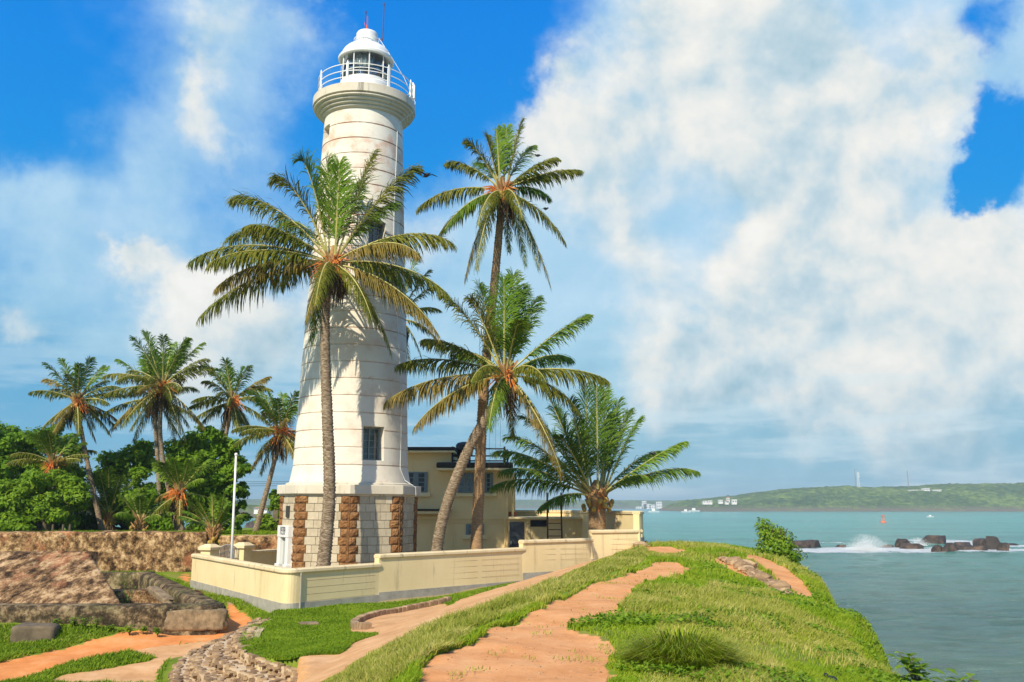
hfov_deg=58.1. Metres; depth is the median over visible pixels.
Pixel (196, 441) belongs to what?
broadleaf tree
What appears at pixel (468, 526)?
window
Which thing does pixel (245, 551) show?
gate pier
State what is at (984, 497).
headland
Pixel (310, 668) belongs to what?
ground
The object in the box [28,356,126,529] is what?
palm tree
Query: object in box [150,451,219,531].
palm tree
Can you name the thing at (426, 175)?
crow
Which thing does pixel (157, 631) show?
weed
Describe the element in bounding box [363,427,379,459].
window
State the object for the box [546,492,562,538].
steel ladder
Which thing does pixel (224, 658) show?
stone path
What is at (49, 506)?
broadleaf tree
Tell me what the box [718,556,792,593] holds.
rubble
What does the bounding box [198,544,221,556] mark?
gate pier
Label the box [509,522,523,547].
door
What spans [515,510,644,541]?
sea wall
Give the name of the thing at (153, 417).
palm tree
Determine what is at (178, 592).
steps
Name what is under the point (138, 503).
palm tree
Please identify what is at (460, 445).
water tank
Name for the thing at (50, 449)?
palm tree
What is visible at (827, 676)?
crow
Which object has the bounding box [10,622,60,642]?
stone block
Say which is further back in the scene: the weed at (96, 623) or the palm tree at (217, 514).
the palm tree at (217, 514)
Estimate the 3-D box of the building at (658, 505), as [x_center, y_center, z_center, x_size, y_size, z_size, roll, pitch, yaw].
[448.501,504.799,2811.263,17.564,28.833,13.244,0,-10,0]
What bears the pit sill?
on the ground at (310, 668)
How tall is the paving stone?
0.105 m
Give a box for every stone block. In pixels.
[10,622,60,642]
[164,608,228,630]
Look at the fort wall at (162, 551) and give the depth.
47.88 m
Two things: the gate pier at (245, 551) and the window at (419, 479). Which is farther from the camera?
the window at (419, 479)
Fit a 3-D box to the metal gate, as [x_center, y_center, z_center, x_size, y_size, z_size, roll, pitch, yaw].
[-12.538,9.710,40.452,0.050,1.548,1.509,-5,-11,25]
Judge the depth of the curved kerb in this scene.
27.75 m
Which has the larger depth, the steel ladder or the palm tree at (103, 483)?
the palm tree at (103, 483)
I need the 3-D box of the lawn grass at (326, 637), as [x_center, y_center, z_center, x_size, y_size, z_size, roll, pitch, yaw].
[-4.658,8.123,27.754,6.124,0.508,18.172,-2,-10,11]
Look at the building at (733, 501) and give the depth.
1605.84 m
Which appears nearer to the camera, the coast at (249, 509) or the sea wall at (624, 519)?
the sea wall at (624, 519)
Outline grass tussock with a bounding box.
[605,623,767,673]
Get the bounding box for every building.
[407,446,514,551]
[656,502,661,508]
[731,499,736,504]
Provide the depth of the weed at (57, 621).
26.81 m
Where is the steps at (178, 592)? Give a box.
[138,571,225,608]
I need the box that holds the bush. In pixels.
[752,517,807,565]
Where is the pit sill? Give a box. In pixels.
[112,588,202,602]
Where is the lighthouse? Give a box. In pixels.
[274,3,420,567]
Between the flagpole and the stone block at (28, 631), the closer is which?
the stone block at (28, 631)
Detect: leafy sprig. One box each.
[881,651,944,681]
[929,668,978,681]
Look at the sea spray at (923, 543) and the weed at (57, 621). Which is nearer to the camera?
the weed at (57, 621)
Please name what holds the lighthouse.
on the ground at (310, 668)
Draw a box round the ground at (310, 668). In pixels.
[0,528,886,681]
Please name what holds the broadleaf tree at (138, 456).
on the ground at (310, 668)
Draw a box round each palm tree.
[6,429,97,528]
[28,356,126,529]
[60,465,155,529]
[101,330,215,529]
[102,351,199,528]
[113,492,174,530]
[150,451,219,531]
[177,490,248,543]
[186,147,457,566]
[189,357,272,528]
[231,390,298,531]
[383,266,610,550]
[406,253,442,368]
[415,117,583,548]
[489,378,700,529]
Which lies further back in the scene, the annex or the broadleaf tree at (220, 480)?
the broadleaf tree at (220, 480)
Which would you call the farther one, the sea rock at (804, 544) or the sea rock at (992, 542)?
the sea rock at (804, 544)
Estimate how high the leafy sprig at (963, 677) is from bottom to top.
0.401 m
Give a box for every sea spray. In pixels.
[834,535,900,550]
[911,537,930,545]
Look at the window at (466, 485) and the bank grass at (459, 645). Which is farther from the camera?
the window at (466, 485)
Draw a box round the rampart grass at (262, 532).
[3,529,276,534]
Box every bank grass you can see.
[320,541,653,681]
[322,544,651,681]
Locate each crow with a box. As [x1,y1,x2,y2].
[421,172,437,177]
[823,673,837,680]
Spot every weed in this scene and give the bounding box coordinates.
[52,617,62,623]
[67,617,79,625]
[78,615,89,628]
[90,616,103,627]
[106,624,113,631]
[124,624,134,634]
[138,624,147,633]
[152,627,160,636]
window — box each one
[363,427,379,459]
[369,223,381,242]
[408,472,430,496]
[457,473,473,492]
[462,524,486,538]
[484,473,492,492]
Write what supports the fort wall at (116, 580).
on the ground at (310, 668)
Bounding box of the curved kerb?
[350,596,450,629]
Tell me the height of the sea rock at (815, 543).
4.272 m
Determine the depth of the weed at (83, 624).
26.70 m
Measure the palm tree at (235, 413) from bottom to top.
11.007 m
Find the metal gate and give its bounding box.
[219,544,238,559]
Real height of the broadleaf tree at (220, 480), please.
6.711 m
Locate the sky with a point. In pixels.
(792, 231)
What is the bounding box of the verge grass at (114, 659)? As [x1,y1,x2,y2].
[0,570,267,681]
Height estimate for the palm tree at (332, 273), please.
18.340 m
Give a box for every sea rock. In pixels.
[244,520,254,527]
[791,540,810,547]
[804,540,820,547]
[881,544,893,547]
[894,538,909,547]
[899,543,920,548]
[919,535,945,543]
[931,545,942,551]
[942,543,957,551]
[954,542,970,545]
[956,545,987,549]
[972,538,985,545]
[985,536,999,549]
[997,542,1009,550]
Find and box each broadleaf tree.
[0,421,88,529]
[0,468,92,530]
[68,438,163,530]
[143,424,238,530]
[187,426,255,530]
[253,489,279,530]
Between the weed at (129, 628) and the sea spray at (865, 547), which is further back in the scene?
the sea spray at (865, 547)
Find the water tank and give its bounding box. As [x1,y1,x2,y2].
[456,442,472,459]
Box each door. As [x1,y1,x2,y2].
[282,537,284,564]
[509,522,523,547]
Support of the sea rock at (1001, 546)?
in the sea
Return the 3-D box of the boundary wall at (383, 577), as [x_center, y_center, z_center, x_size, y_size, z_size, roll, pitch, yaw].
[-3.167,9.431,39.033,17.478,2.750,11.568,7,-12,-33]
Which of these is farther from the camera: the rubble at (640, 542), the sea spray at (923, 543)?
the sea spray at (923, 543)
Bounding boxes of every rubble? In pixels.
[633,541,661,546]
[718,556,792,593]
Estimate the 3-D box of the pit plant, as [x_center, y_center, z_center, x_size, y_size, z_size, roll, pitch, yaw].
[-13.441,8.885,31.965,0.830,0.956,0.594,0,-10,0]
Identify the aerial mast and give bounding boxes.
[479,321,500,459]
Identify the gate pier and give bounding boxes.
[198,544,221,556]
[233,542,254,561]
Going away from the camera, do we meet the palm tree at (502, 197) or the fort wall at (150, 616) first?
the fort wall at (150, 616)
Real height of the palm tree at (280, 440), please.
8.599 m
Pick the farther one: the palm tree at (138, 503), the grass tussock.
the palm tree at (138, 503)
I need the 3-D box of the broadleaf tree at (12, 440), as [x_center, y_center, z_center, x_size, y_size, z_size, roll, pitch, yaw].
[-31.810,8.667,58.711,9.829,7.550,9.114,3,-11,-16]
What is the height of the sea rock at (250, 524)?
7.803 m
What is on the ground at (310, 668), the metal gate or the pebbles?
the pebbles
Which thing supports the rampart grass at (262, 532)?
on the ground at (310, 668)
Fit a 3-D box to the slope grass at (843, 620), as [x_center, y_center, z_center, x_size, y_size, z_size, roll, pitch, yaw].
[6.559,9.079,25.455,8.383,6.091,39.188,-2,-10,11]
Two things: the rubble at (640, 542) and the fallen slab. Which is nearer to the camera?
the fallen slab
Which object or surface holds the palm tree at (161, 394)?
on the ground at (310, 668)
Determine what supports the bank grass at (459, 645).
on the ground at (310, 668)
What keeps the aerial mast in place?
on the station building at (430, 470)
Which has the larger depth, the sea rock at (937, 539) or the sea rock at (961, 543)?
the sea rock at (937, 539)
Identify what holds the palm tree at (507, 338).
on the ground at (310, 668)
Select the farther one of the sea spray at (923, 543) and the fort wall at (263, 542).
the sea spray at (923, 543)
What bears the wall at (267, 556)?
on the ground at (310, 668)
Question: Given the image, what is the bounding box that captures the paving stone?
[298,621,318,625]
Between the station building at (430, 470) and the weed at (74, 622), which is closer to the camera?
the weed at (74, 622)
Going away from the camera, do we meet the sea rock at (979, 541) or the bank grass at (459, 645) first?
the bank grass at (459, 645)
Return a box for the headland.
[657,482,1023,511]
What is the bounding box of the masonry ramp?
[0,551,120,603]
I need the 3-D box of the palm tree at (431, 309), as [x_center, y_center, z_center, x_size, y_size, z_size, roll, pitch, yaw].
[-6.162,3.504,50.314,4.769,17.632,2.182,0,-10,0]
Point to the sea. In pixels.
(960, 613)
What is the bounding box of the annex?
[509,512,582,547]
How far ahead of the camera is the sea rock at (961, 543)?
220.13 m
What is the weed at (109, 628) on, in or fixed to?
on the ground at (310, 668)
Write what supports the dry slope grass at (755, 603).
on the ground at (310, 668)
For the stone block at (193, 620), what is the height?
0.643 m
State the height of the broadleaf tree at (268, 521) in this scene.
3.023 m
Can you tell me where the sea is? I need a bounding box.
[115,509,1023,681]
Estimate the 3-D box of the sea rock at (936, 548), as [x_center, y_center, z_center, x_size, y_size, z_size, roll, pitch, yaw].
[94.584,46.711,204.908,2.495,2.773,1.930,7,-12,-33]
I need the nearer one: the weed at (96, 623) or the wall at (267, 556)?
the weed at (96, 623)
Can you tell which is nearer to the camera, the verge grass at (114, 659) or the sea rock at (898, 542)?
the verge grass at (114, 659)
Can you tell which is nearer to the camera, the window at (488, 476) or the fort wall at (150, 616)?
the fort wall at (150, 616)
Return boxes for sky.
[0,0,1023,500]
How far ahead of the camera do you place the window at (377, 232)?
41.66 m
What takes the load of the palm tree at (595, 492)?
on the ground at (310, 668)
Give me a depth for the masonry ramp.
30.42 m
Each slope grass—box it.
[385,540,902,681]
[535,539,905,681]
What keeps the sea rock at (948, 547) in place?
in the sea
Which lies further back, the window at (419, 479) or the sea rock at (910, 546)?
the sea rock at (910, 546)
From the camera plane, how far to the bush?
35.92 m
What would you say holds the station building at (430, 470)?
on the ground at (310, 668)
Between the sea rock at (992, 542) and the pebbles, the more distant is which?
the sea rock at (992, 542)
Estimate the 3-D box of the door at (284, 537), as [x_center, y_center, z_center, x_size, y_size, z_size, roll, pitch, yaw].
[-9.572,9.190,39.001,0.073,2.143,0.708,6,-12,-32]
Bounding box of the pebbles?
[446,563,668,681]
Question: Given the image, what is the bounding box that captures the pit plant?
[113,583,137,603]
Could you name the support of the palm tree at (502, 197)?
on the ground at (310, 668)
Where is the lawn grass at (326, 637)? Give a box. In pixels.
[237,581,515,659]
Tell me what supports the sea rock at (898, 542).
in the sea
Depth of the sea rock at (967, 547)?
206.52 m
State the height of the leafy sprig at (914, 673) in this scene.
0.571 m
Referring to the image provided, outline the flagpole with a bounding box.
[230,453,237,558]
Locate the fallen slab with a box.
[147,586,173,602]
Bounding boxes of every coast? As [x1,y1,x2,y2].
[86,505,272,517]
[101,499,683,508]
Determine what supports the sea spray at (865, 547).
on the sea
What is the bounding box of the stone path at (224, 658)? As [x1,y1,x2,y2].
[168,617,297,681]
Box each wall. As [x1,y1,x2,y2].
[0,530,207,571]
[0,603,224,635]
[102,571,154,588]
[190,529,642,612]
[219,534,277,557]
[251,549,276,564]
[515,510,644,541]
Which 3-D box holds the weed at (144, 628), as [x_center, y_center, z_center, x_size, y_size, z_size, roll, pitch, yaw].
[-10.764,8.411,26.892,0.320,0.294,0.255,6,-12,-31]

